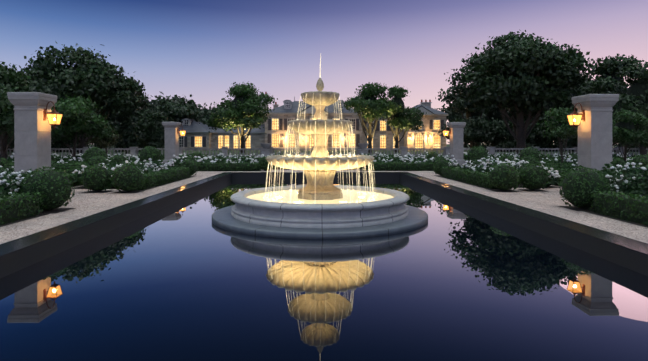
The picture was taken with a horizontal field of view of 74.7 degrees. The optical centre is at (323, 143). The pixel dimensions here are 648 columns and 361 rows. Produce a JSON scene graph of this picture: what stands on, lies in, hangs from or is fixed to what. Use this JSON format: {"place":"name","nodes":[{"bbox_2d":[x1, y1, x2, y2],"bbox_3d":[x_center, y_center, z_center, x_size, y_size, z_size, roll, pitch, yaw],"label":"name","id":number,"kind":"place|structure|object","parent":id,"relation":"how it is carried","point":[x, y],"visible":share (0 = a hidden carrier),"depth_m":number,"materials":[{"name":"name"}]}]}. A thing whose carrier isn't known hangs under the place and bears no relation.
{"place":"outdoors","nodes":[
{"label":"outdoors","id":0,"kind":"place"},
{"bbox_2d":[7,92,56,172],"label":"pillar","id":1,"kind":"structure","parent":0,"point":[32,139],"depth_m":12.32,"materials":[{"name":"stone"}]},
{"bbox_2d":[43,101,62,128],"bbox_3d":[-8.098,-0.854,12.654,0.459,0.818,0.318,0,0,-2],"label":"pillar lantern","id":2,"kind":"object","parent":1,"relation":"attached to","point":[54,117],"depth_m":12.60,"materials":[{"name":"yellow glass"}]},
{"bbox_2d":[162,122,180,163],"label":"pillar","id":3,"kind":"structure","parent":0,"point":[171,142],"depth_m":28.34,"materials":[{"name":"stone"}]},
{"bbox_2d":[177,125,185,136],"bbox_3d":[-9.632,-0.859,28.719,0.508,0.874,0.352,0,0,-2],"label":"pillar lantern","id":4,"kind":"object","parent":3,"relation":"attached to","point":[182,132],"visible":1,"depth_m":28.62,"materials":[{"name":"yellow glass"}]},
{"bbox_2d":[0,178,647,360],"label":"pool water","id":5,"kind":"structure","parent":0,"point":[186,279],"depth_m":5.11,"materials":[{"name":"blue liquid"}]},
{"bbox_2d":[212,205,427,238],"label":"fountain platform","id":6,"kind":"structure","parent":5,"relation":"on","point":[225,219],"depth_m":8.55,"materials":[{"name":"grey stone"}]},
{"bbox_2d":[230,185,408,227],"bbox_3d":[-0.099,1.473,10.769,4.440,0.465,4.440,0,0,-2],"label":"fountain basin","id":7,"kind":"object","parent":6,"relation":"on","point":[297,215],"visible":0.73,"depth_m":8.89,"materials":[{"name":"grey stone"}]},
{"bbox_2d":[246,190,392,203],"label":"basin water","id":8,"kind":"structure","parent":7,"relation":"in","point":[288,196],"depth_m":10.71,"materials":[{"name":"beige liquid"}]},
{"bbox_2d":[263,56,378,203],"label":"fountain water streams","id":9,"kind":"object","parent":8,"relation":"on","point":[374,195],"visible":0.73,"depth_m":10.47,"materials":[{"name":"white"}]},
{"bbox_2d":[266,78,373,199],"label":"fountain tiers","id":10,"kind":"object","parent":7,"relation":"on","point":[320,186],"visible":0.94,"depth_m":10.33,"materials":[{"name":"stone"}]},
{"bbox_2d":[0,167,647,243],"bbox_3d":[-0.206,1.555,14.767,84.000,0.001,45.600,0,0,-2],"label":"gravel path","id":11,"kind":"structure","parent":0,"point":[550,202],"depth_m":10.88,"materials":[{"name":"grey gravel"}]},
{"bbox_2d":[0,69,647,162],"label":"tree trunks","id":12,"kind":"object","parent":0,"point":[521,135],"visible":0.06,"depth_m":40.38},
{"bbox_2d":[0,168,647,227],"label":"bed soil","id":13,"kind":"structure","parent":0,"point":[58,210],"depth_m":13.52,"materials":[{"name":"brown soil"}]},
{"bbox_2d":[0,151,646,196],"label":"white flowers","id":14,"kind":"object","parent":13,"relation":"on","point":[555,175],"visible":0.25,"depth_m":19.33,"materials":[{"name":"white plant"}]},
{"bbox_2d":[0,146,647,225],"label":"hedges","id":15,"kind":"object","parent":13,"relation":"on","point":[595,179],"visible":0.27,"depth_m":13.48,"materials":[{"name":"green plant"}]},
{"bbox_2d":[0,153,647,197],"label":"rose bush leaves","id":16,"kind":"object","parent":13,"relation":"on","point":[637,172],"visible":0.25,"depth_m":16.44,"materials":[{"name":"green plant"}]},
{"bbox_2d":[447,122,465,165],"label":"pillar","id":17,"kind":"structure","parent":13,"relation":"on","point":[456,142],"depth_m":28.86,"materials":[{"name":"stone"}]},
{"bbox_2d":[443,125,450,136],"bbox_3d":[8.456,-0.859,29.205,0.508,0.874,0.352,0,0,-2],"label":"pillar lantern","id":18,"kind":"object","parent":17,"relation":"attached to","point":[445,132],"visible":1,"depth_m":29.11,"materials":[{"name":"yellow glass"}]},
{"bbox_2d":[0,0,647,143],"label":"sky","id":19,"kind":"structure","parent":0,"point":[197,48],"materials":[{"name":"purple"}]},
{"bbox_2d":[7,146,647,154],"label":"terrace lawn","id":20,"kind":"structure","parent":0,"point":[275,151],"depth_m":52.25,"materials":[{"name":"green plant"}]},
{"bbox_2d":[179,94,447,147],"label":"house trim","id":21,"kind":"structure","parent":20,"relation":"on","point":[309,110],"depth_m":69.74,"materials":[{"name":"beige paint"}]},
{"bbox_2d":[0,29,647,153],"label":"trees","id":22,"kind":"object","parent":20,"relation":"on","point":[634,88],"visible":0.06,"depth_m":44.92,"materials":[{"name":"green plant"}]},
{"bbox_2d":[179,95,490,147],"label":"house walls","id":23,"kind":"structure","parent":0,"point":[256,140],"depth_m":69.87,"materials":[{"name":"beige stone"}]},
{"bbox_2d":[179,102,398,146],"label":"dark house windows","id":24,"kind":"structure","parent":23,"relation":"in","point":[287,104],"depth_m":70.10,"materials":[{"name":"black glass"}]},
{"bbox_2d":[178,100,447,132],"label":"house roofs","id":25,"kind":"structure","parent":23,"relation":"on","point":[194,126],"depth_m":70.88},
{"bbox_2d":[184,119,443,146],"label":"window shutters","id":26,"kind":"object","parent":23,"relation":"attached to","point":[285,128],"visible":0.48,"depth_m":69.73,"materials":[{"name":"black wood"}]},
{"bbox_2d":[195,119,439,147],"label":"lit windows","id":27,"kind":"structure","parent":23,"relation":"in","point":[418,138],"depth_m":69.81,"materials":[{"name":"yellow glass"}]},
{"bbox_2d":[572,94,618,172],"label":"pillar","id":28,"kind":"structure","parent":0,"point":[595,139],"depth_m":12.78,"materials":[{"name":"stone"}]},
{"bbox_2d":[567,103,584,128],"bbox_3d":[7.787,-0.854,13.081,0.459,0.818,0.318,0,0,-2],"label":"pillar lantern","id":29,"kind":"object","parent":28,"relation":"attached to","point":[575,118],"depth_m":13.00,"materials":[{"name":"yellow glass"}]},
{"label":"ground","id":30,"kind":"structure","parent":0,"visible":0},
{"bbox_2d":[260,143,368,155],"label":"terrace planters","id":31,"kind":"object","parent":30,"relation":"on","point":[265,150],"visible":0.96,"depth_m":37.14,"materials":[{"name":"stone"}]},
{"bbox_2d":[0,172,647,277],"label":"pool coping","id":32,"kind":"object","parent":30,"relation":"on","point":[18,254],"visible":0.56,"depth_m":8.38,"materials":[{"name":"black stone"}]},
{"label":"terrace wall","id":33,"kind":"object","parent":30,"relation":"on","visible":0},
{"bbox_2d":[0,147,647,155],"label":"balustrade","id":34,"kind":"object","parent":33,"relation":"on","point":[403,151],"visible":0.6,"depth_m":37.94,"materials":[{"name":"stone"}]}
]}

